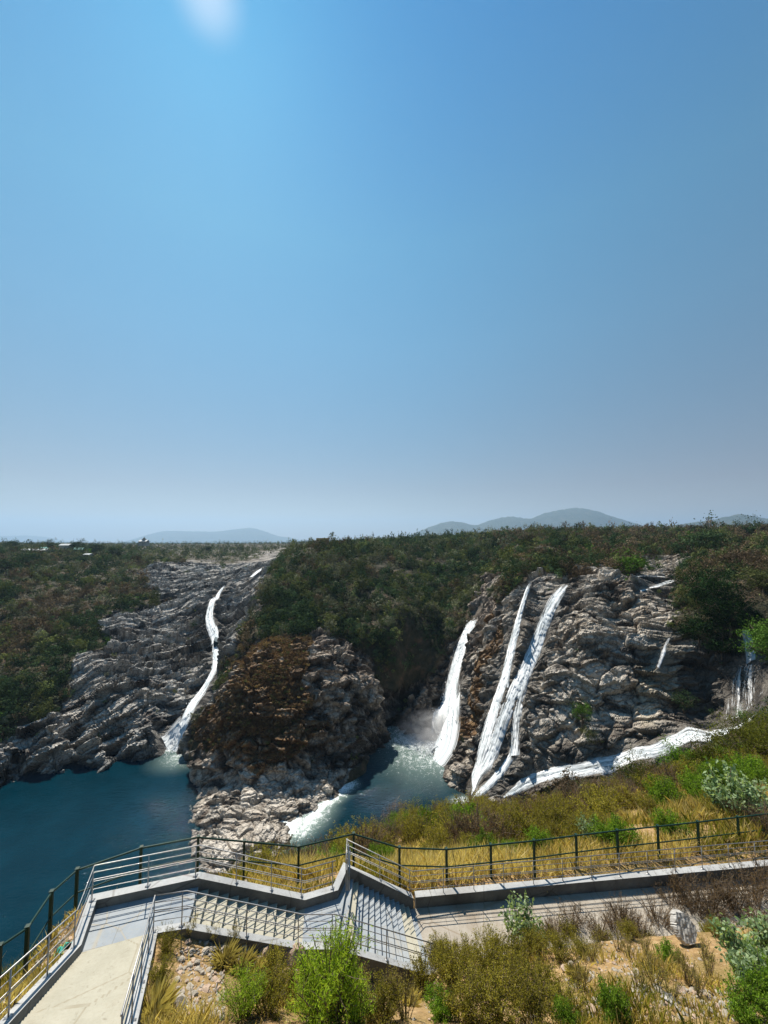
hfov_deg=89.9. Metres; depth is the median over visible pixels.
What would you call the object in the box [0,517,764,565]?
plateau woods
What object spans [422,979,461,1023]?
green shrub
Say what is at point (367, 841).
dry shrub
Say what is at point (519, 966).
olive shrub
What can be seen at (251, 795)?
headland
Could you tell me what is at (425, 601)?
bush
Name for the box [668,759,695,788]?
olive shrub
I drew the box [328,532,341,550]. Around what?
bush
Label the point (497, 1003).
olive shrub
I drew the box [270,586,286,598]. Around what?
bush
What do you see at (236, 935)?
dry weed
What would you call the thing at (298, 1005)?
feathery shrub
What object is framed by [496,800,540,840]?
olive shrub
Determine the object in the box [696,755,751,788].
green shrub
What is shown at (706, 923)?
olive shrub
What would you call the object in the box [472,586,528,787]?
waterfall
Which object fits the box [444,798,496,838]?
dry shrub
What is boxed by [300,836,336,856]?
dry shrub
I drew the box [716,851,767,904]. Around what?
dry shrub
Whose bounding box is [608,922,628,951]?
dry weed
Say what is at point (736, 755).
green shrub
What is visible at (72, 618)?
bush
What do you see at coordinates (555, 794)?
olive shrub
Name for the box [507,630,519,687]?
waterfall
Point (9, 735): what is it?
bush
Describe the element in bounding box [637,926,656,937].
olive shrub
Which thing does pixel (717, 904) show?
dry shrub
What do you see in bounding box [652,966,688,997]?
dry weed
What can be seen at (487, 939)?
olive shrub
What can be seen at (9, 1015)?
steel railing
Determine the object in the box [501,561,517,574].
bush
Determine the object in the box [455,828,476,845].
olive shrub
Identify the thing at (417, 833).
olive shrub
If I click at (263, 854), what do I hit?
olive shrub
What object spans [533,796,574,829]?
olive shrub
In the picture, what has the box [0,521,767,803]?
hillside scrub
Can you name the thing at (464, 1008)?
olive shrub
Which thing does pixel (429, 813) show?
shrub
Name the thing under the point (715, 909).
dry shrub
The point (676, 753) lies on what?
hill tree
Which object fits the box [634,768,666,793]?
dry shrub
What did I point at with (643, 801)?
olive shrub
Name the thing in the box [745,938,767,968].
green shrub
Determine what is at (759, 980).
green shrub
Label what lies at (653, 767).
dry shrub
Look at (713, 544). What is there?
bush
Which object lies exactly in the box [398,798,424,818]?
olive shrub
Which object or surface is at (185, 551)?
tall bush
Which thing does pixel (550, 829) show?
olive shrub
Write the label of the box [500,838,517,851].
green shrub
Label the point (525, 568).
dense bush
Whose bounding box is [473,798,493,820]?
olive shrub
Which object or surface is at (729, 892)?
dry shrub
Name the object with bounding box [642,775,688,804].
green shrub
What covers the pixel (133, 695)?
cliff
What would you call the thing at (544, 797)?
dry shrub
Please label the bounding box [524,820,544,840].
olive shrub
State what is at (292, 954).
stone
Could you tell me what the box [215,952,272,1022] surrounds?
feathery shrub
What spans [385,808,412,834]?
green shrub
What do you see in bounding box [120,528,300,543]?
hill
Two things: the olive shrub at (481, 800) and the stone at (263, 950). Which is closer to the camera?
the stone at (263, 950)
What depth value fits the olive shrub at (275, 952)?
11.28 m
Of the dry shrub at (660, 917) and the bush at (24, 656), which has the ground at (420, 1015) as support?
the dry shrub at (660, 917)
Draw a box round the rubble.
[3,922,765,1023]
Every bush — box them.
[0,622,12,638]
[0,699,16,718]
[0,725,19,741]
[7,652,36,664]
[8,631,34,651]
[17,663,43,681]
[21,698,43,712]
[36,619,61,633]
[44,670,66,685]
[47,660,72,674]
[59,610,77,626]
[69,639,88,651]
[181,547,188,556]
[187,712,198,729]
[256,582,269,597]
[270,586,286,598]
[276,609,297,623]
[285,618,313,636]
[289,555,304,566]
[295,612,313,631]
[296,598,314,615]
[298,598,318,613]
[300,548,318,564]
[307,567,325,585]
[316,612,340,627]
[321,581,334,594]
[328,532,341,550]
[330,586,346,600]
[331,582,345,599]
[335,616,354,629]
[339,618,354,634]
[352,578,369,588]
[353,539,360,554]
[357,556,372,572]
[366,597,390,614]
[372,598,387,613]
[381,576,396,586]
[419,596,434,607]
[422,601,440,619]
[424,600,443,617]
[452,611,464,620]
[453,549,467,564]
[479,562,492,575]
[491,586,506,597]
[492,581,507,594]
[496,545,510,559]
[496,566,523,592]
[497,575,512,586]
[499,548,516,568]
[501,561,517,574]
[509,557,521,568]
[515,552,535,573]
[520,553,535,565]
[528,549,550,562]
[528,552,548,567]
[544,777,566,797]
[545,557,562,571]
[559,766,581,794]
[567,700,595,723]
[574,560,592,574]
[578,725,598,743]
[587,551,605,563]
[596,557,612,567]
[601,559,622,572]
[606,545,662,574]
[623,757,638,770]
[628,549,643,555]
[650,757,670,768]
[668,688,701,712]
[679,553,700,570]
[683,563,706,579]
[684,552,702,571]
[692,549,707,559]
[693,560,711,576]
[694,556,719,568]
[703,552,724,570]
[706,541,728,558]
[709,547,728,560]
[721,563,746,581]
[734,712,754,731]
[747,533,767,546]
[747,546,765,553]
[755,696,767,719]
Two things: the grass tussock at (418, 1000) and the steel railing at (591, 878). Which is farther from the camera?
the steel railing at (591, 878)
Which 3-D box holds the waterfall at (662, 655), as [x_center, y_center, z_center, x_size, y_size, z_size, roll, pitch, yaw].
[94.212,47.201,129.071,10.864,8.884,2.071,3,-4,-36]
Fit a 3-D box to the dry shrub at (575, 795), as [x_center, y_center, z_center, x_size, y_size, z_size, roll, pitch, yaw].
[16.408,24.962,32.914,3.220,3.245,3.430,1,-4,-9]
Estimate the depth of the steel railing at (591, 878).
17.02 m
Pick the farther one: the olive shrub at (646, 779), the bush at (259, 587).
the bush at (259, 587)
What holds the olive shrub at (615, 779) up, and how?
on the ground at (420, 1015)
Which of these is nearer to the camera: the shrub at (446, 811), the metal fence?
the metal fence
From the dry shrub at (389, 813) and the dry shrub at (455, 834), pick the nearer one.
the dry shrub at (455, 834)
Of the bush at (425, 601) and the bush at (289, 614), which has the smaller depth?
the bush at (289, 614)
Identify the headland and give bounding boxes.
[187,540,503,875]
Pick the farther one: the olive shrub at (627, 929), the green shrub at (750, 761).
the green shrub at (750, 761)
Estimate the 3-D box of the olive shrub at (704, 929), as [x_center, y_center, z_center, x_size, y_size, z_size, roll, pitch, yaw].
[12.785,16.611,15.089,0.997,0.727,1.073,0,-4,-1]
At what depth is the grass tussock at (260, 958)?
11.18 m
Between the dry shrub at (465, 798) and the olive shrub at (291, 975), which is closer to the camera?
the olive shrub at (291, 975)
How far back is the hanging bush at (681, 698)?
116.62 m
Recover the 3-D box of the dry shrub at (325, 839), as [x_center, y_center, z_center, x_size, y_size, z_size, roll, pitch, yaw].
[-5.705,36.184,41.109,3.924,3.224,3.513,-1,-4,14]
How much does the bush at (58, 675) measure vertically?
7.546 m
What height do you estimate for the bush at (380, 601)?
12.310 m
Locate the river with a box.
[0,726,469,973]
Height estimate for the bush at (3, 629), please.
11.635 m
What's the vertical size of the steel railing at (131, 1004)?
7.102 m
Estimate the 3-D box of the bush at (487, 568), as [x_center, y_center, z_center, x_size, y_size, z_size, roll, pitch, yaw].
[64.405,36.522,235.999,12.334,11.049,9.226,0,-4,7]
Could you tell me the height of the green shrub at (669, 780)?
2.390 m
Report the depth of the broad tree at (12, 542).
435.98 m
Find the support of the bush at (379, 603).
on the headland
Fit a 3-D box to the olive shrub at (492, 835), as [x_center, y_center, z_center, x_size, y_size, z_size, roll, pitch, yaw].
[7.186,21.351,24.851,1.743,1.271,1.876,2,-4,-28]
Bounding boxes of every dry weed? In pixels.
[181,911,198,937]
[206,920,220,939]
[227,919,242,941]
[357,955,374,988]
[362,967,391,1014]
[384,961,407,1000]
[388,964,421,1019]
[567,947,593,990]
[582,936,598,961]
[589,927,605,950]
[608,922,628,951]
[618,934,638,956]
[630,962,652,992]
[636,951,674,984]
[637,928,652,953]
[643,946,660,969]
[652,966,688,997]
[670,945,701,986]
[671,943,686,968]
[689,966,709,996]
[696,945,725,977]
[697,933,711,958]
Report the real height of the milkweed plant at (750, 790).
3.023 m
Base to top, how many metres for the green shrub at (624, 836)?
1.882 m
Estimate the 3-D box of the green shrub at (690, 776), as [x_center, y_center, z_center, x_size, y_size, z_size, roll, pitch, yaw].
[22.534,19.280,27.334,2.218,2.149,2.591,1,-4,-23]
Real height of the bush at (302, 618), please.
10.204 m
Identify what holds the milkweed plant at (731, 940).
on the ground at (420, 1015)
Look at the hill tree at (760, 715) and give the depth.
41.84 m
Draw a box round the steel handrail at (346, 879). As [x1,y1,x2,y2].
[345,838,350,890]
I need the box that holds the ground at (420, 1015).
[0,794,767,1023]
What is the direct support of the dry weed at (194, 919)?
on the ground at (420, 1015)
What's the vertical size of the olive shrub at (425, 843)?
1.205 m
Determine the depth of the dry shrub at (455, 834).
26.96 m
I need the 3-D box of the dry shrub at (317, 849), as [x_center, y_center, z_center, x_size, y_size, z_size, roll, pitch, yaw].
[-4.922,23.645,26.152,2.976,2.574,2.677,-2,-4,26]
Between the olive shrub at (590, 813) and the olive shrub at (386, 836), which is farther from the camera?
the olive shrub at (386, 836)
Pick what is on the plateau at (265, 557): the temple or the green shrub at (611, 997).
the temple
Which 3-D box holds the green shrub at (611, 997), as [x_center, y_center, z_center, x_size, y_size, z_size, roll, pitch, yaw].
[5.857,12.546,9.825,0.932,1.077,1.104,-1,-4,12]
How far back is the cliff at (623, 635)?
131.01 m
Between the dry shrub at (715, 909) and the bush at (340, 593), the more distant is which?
the bush at (340, 593)
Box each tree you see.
[0,550,26,570]
[2,537,20,547]
[8,541,45,562]
[46,539,53,549]
[70,539,87,548]
[86,541,105,552]
[101,545,124,555]
[613,742,667,791]
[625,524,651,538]
[657,735,704,769]
[660,534,707,555]
[666,556,753,603]
[674,608,727,647]
[678,731,754,765]
[681,510,752,552]
[683,702,767,760]
[690,622,744,659]
[692,577,762,638]
[727,615,767,662]
[729,700,767,748]
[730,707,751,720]
[733,510,766,534]
[738,559,767,592]
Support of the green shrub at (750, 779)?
on the ground at (420, 1015)
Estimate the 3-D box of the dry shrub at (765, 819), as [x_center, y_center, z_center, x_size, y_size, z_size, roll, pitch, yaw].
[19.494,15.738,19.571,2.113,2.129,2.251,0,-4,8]
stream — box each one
[504,718,750,797]
[640,580,671,590]
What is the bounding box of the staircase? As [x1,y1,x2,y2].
[0,862,429,1023]
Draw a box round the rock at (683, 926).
[670,909,696,946]
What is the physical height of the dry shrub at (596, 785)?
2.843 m
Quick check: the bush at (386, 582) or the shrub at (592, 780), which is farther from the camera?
the bush at (386, 582)
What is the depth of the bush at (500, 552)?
237.54 m
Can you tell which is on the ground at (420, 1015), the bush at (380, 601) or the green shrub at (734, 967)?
the green shrub at (734, 967)
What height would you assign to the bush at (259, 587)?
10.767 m
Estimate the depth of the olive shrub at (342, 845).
30.19 m
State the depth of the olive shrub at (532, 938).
13.96 m
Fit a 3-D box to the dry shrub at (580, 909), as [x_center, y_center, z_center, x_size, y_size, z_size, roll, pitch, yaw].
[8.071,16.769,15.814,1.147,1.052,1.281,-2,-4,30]
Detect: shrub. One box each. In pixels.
[144,950,179,991]
[154,926,183,959]
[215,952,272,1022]
[237,839,285,869]
[240,954,289,1021]
[250,938,292,976]
[266,833,298,859]
[269,950,301,1007]
[282,945,337,1023]
[285,913,377,1023]
[293,836,334,858]
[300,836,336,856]
[313,831,344,850]
[319,842,338,854]
[322,820,361,849]
[329,844,345,858]
[332,959,379,1023]
[333,830,371,853]
[335,841,363,855]
[344,817,388,859]
[347,814,384,843]
[347,817,396,855]
[360,967,408,1023]
[365,842,388,859]
[369,826,401,853]
[377,845,397,855]
[379,812,410,837]
[380,820,403,842]
[381,796,407,821]
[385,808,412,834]
[389,809,418,842]
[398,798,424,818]
[398,810,434,844]
[402,944,447,997]
[412,794,451,836]
[412,804,441,837]
[415,839,436,853]
[417,820,453,850]
[421,928,447,963]
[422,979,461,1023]
[423,810,456,842]
[425,936,475,995]
[428,798,451,823]
[429,932,461,970]
[433,953,501,1023]
[437,803,462,827]
[438,809,480,844]
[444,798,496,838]
[447,806,488,828]
[447,818,482,843]
[448,793,476,807]
[449,798,479,825]
[449,800,486,824]
[449,801,479,818]
[450,930,482,960]
[452,937,503,998]
[455,792,482,805]
[455,797,507,840]
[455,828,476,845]
[464,788,493,805]
[465,961,525,1023]
[467,823,497,856]
[471,795,496,809]
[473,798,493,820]
[473,921,505,961]
[475,941,531,993]
[478,800,521,841]
[485,795,537,835]
[486,798,500,812]
[486,828,503,841]
[487,799,526,824]
[487,811,513,840]
[492,924,534,967]
[493,941,546,1012]
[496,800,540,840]
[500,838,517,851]
[505,963,562,1023]
[512,790,542,819]
[518,918,549,952]
[520,947,564,1000]
[522,825,555,851]
[523,791,549,807]
[524,795,562,822]
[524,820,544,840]
[532,789,561,805]
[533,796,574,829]
[538,924,576,966]
[539,815,564,841]
[539,906,568,938]
[541,966,593,1022]
[542,920,558,940]
[544,789,566,799]
[546,789,581,819]
[549,896,584,931]
[550,780,589,811]
[550,992,583,1023]
[556,916,581,941]
[563,812,590,834]
[565,762,623,795]
[567,934,592,959]
[568,779,590,807]
[568,899,595,925]
[569,782,623,818]
[572,806,605,825]
[576,780,628,810]
[580,908,614,940]
[581,778,616,791]
[586,813,629,844]
[588,782,630,811]
[591,923,613,943]
[592,970,635,1023]
[595,900,624,935]
[599,773,623,790]
[599,811,643,850]
[599,889,646,922]
[605,775,637,804]
[610,779,639,809]
[610,901,651,938]
[615,773,646,795]
[615,915,643,940]
[623,902,662,938]
[629,790,669,815]
[633,884,675,929]
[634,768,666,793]
[635,769,685,796]
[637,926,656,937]
[640,758,666,777]
[641,767,680,788]
[641,772,675,797]
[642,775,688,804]
[645,759,686,787]
[648,806,692,839]
[650,879,691,913]
[652,937,682,964]
[659,866,701,902]
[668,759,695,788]
[668,761,696,789]
[669,755,707,784]
[670,877,721,918]
[676,764,705,786]
[677,774,703,797]
[683,871,735,921]
[688,777,712,800]
[692,864,757,912]
[693,789,727,808]
[694,883,737,925]
[695,763,715,774]
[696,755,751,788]
[696,917,709,931]
[700,799,725,817]
[704,910,726,937]
[712,967,767,1023]
[715,535,766,564]
[715,792,756,818]
[715,875,757,916]
[716,750,767,767]
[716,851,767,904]
[723,748,767,770]
[727,762,758,785]
[727,953,767,994]
[729,759,767,785]
[730,793,767,839]
[730,879,767,921]
[731,751,767,778]
[739,960,767,1020]
[742,848,767,892]
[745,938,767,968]
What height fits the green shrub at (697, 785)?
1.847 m
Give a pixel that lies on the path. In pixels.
(451, 920)
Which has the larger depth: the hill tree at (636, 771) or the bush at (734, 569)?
the bush at (734, 569)
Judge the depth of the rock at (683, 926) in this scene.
13.74 m
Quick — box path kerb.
[414,860,767,907]
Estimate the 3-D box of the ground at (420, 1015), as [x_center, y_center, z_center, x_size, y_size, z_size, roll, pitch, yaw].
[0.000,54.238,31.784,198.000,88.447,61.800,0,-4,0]
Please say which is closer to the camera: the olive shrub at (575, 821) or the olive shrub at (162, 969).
the olive shrub at (162, 969)
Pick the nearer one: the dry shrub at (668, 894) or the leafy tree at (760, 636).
the dry shrub at (668, 894)
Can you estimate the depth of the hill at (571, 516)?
10275.29 m
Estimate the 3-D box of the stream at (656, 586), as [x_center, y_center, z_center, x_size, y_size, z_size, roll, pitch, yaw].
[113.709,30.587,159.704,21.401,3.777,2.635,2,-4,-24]
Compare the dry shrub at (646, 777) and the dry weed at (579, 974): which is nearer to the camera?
the dry weed at (579, 974)
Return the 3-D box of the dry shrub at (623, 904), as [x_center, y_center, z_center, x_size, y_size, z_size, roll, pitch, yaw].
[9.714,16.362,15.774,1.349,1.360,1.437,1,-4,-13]
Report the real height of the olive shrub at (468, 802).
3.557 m
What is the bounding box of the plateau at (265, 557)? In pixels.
[58,539,445,565]
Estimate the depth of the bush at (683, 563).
178.32 m
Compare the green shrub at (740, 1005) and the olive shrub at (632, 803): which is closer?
the green shrub at (740, 1005)
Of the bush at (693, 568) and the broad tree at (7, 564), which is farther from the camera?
the broad tree at (7, 564)
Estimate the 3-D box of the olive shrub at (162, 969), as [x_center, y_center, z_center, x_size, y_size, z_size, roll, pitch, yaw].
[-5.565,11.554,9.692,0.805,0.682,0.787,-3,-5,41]
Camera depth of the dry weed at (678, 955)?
12.09 m
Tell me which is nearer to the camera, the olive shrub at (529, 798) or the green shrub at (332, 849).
the green shrub at (332, 849)
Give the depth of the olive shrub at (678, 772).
31.36 m
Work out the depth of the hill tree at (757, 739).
38.80 m
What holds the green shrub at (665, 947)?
on the ground at (420, 1015)
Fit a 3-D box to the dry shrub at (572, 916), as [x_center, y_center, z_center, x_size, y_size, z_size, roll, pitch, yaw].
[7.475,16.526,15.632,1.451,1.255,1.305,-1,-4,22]
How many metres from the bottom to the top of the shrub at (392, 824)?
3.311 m
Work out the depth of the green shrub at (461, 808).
33.46 m
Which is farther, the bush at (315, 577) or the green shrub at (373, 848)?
the bush at (315, 577)
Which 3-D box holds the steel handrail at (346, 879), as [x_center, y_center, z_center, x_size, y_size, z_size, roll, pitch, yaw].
[-1.422,13.930,15.235,0.164,1.192,0.984,0,-4,-3]
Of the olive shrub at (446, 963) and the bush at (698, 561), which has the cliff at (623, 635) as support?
the bush at (698, 561)
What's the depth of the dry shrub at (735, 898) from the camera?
16.16 m
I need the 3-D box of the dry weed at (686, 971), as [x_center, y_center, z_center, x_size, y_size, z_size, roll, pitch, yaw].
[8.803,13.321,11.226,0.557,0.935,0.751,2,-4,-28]
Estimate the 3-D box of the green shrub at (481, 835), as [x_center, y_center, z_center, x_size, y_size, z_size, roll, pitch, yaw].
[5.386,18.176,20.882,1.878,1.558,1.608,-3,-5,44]
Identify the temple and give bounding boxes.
[138,537,148,545]
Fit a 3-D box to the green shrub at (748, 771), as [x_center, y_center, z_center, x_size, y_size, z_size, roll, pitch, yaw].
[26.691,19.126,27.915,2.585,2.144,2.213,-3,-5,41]
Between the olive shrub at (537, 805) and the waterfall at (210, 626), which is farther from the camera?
the waterfall at (210, 626)
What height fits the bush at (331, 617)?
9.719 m
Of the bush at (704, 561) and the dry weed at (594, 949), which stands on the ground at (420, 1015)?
the dry weed at (594, 949)
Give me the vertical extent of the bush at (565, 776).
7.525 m
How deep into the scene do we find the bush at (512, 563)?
192.26 m
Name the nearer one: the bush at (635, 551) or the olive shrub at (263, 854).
the olive shrub at (263, 854)
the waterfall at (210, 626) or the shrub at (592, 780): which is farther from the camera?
the waterfall at (210, 626)
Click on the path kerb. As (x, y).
(502, 891)
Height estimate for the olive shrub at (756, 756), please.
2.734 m
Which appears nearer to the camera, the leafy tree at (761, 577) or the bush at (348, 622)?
the leafy tree at (761, 577)
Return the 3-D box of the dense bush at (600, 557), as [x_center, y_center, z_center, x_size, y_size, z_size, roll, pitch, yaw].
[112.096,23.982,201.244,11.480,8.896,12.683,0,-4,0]
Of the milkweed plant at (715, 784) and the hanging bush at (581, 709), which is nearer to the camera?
the milkweed plant at (715, 784)
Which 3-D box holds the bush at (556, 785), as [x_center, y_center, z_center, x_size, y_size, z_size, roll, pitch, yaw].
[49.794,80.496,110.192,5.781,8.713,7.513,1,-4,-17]
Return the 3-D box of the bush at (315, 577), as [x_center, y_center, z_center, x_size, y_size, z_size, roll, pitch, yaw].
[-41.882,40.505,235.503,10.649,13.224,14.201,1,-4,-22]
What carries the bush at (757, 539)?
on the cliff at (623, 635)
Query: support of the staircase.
on the ground at (420, 1015)
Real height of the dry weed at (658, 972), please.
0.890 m
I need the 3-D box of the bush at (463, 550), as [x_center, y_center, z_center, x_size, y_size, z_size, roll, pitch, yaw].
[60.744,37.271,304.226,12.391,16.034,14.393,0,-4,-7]
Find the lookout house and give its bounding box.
[316,538,328,544]
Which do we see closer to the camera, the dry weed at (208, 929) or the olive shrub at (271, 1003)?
the olive shrub at (271, 1003)
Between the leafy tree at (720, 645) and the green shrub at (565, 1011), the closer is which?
the green shrub at (565, 1011)
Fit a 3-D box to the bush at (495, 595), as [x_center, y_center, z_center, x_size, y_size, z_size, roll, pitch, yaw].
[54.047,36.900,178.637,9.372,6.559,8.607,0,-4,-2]
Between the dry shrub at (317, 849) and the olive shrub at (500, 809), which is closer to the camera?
the dry shrub at (317, 849)
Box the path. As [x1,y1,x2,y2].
[414,877,767,972]
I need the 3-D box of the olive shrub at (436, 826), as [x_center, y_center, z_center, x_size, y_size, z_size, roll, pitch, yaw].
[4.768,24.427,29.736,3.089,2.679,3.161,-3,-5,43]
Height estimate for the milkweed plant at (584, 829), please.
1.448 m
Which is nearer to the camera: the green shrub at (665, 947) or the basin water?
the green shrub at (665, 947)
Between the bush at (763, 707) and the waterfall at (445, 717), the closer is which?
the bush at (763, 707)
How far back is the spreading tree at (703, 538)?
204.23 m
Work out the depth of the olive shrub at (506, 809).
28.90 m
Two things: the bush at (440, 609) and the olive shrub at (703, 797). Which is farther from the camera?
the bush at (440, 609)
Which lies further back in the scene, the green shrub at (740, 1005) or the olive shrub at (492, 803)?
the olive shrub at (492, 803)
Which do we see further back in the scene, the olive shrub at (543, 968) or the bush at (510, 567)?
the bush at (510, 567)
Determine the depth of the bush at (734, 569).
139.29 m
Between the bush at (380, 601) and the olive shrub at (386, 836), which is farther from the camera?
the bush at (380, 601)
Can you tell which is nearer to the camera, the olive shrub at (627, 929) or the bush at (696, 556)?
the olive shrub at (627, 929)
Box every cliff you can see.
[0,554,276,844]
[433,534,767,804]
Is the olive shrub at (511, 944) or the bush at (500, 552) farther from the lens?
the bush at (500, 552)
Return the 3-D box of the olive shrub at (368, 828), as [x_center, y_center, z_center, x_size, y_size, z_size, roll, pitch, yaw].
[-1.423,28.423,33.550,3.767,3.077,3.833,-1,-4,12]
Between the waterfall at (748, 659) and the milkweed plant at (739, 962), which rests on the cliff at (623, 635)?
the waterfall at (748, 659)
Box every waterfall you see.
[161,647,218,755]
[206,586,223,643]
[395,618,477,765]
[471,586,566,794]
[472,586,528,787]
[474,755,512,795]
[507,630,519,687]
[509,658,533,755]
[657,637,669,667]
[737,665,757,716]
[742,629,754,663]
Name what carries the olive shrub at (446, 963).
on the ground at (420, 1015)
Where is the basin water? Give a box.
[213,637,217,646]
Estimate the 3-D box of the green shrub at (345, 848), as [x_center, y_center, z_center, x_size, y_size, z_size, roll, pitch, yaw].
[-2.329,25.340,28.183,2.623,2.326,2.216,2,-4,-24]
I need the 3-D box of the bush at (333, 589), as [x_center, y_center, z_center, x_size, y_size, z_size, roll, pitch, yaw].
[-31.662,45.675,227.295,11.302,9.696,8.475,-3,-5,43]
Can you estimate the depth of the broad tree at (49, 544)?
420.11 m
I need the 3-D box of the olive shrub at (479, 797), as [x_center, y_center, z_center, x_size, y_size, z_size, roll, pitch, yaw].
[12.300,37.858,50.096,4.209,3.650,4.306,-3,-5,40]
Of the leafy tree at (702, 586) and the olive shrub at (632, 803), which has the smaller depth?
the olive shrub at (632, 803)
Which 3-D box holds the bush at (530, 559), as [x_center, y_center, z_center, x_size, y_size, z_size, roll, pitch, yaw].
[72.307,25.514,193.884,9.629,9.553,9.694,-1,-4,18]
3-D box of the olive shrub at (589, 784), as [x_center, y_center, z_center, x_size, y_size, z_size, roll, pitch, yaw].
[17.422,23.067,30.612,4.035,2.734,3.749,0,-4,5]
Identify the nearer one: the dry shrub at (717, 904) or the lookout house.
the dry shrub at (717, 904)
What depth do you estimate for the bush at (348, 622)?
198.47 m
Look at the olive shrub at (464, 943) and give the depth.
14.44 m
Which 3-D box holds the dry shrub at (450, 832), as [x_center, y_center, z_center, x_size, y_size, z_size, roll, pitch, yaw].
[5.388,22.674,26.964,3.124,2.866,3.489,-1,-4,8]
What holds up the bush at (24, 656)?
on the cliff at (133, 695)
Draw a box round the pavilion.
[59,544,72,548]
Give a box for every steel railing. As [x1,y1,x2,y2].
[0,845,335,1020]
[120,890,433,1023]
[346,839,767,895]
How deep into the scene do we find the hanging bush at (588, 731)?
117.80 m
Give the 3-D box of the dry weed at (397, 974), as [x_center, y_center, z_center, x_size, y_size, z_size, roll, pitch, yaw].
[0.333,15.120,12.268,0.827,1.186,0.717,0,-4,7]
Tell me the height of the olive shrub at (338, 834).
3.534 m
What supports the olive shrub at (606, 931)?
on the ground at (420, 1015)
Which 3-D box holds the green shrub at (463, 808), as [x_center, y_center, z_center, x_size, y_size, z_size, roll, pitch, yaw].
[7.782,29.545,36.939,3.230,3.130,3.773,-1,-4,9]
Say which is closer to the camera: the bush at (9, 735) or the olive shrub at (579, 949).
the olive shrub at (579, 949)
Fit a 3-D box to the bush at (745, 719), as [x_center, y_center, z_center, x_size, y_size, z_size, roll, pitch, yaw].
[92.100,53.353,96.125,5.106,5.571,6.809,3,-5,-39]
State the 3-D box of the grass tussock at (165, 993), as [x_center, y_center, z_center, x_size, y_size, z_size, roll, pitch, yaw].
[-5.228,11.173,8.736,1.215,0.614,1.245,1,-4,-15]
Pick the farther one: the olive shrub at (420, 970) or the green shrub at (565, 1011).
the olive shrub at (420, 970)
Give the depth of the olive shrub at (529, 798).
44.47 m
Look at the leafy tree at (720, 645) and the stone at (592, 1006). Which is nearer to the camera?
the stone at (592, 1006)
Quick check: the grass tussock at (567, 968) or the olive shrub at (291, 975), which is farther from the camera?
the grass tussock at (567, 968)
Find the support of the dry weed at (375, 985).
on the ground at (420, 1015)
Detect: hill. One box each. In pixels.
[0,535,95,543]
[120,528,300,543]
[408,508,641,536]
[672,514,767,526]
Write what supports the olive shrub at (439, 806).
on the ground at (420, 1015)
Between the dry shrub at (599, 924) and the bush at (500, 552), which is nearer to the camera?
the dry shrub at (599, 924)
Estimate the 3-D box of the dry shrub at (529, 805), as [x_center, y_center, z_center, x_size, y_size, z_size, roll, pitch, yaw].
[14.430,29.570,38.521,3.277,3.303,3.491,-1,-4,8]
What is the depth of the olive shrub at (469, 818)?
29.52 m
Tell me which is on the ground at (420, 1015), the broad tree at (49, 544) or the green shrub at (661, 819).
the green shrub at (661, 819)
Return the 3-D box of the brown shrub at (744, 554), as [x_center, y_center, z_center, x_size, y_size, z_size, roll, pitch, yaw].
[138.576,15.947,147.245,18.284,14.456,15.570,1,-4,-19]
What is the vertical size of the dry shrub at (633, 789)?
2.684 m
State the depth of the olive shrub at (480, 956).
12.16 m
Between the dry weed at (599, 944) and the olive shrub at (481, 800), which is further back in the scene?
the olive shrub at (481, 800)
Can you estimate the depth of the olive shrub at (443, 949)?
13.79 m
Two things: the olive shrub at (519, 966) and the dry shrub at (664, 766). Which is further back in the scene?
the dry shrub at (664, 766)
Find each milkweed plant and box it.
[498,890,545,946]
[575,812,598,840]
[701,757,748,815]
[708,912,767,980]
[721,770,767,819]
[729,939,767,996]
[733,906,767,952]
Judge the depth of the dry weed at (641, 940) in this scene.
13.19 m
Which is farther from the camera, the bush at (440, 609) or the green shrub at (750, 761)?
the bush at (440, 609)
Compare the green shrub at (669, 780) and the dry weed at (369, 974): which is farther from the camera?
the green shrub at (669, 780)
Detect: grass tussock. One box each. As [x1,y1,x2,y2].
[128,971,184,1023]
[146,977,161,996]
[208,934,244,971]
[223,941,258,978]
[240,951,269,980]
[400,983,422,1007]
[563,959,586,981]
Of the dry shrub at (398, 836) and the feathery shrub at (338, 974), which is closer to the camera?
the feathery shrub at (338, 974)
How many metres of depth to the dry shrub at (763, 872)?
17.26 m
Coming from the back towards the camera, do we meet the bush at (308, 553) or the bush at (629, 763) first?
the bush at (308, 553)
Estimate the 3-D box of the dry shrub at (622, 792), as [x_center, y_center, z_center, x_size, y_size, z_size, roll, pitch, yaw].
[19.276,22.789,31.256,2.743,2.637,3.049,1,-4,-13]
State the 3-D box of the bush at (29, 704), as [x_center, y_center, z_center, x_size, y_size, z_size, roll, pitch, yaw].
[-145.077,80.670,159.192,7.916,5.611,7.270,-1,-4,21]
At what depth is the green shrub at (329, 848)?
31.64 m
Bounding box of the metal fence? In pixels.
[0,813,767,986]
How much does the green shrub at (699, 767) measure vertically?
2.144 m
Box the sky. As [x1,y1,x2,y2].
[0,0,767,543]
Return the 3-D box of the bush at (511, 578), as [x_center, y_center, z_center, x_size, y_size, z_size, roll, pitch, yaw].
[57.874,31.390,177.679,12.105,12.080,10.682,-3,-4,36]
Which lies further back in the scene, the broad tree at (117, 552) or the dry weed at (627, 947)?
the broad tree at (117, 552)
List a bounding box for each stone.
[171,992,186,1010]
[259,945,269,956]
[283,942,304,966]
[586,1003,596,1015]
[661,990,681,1004]

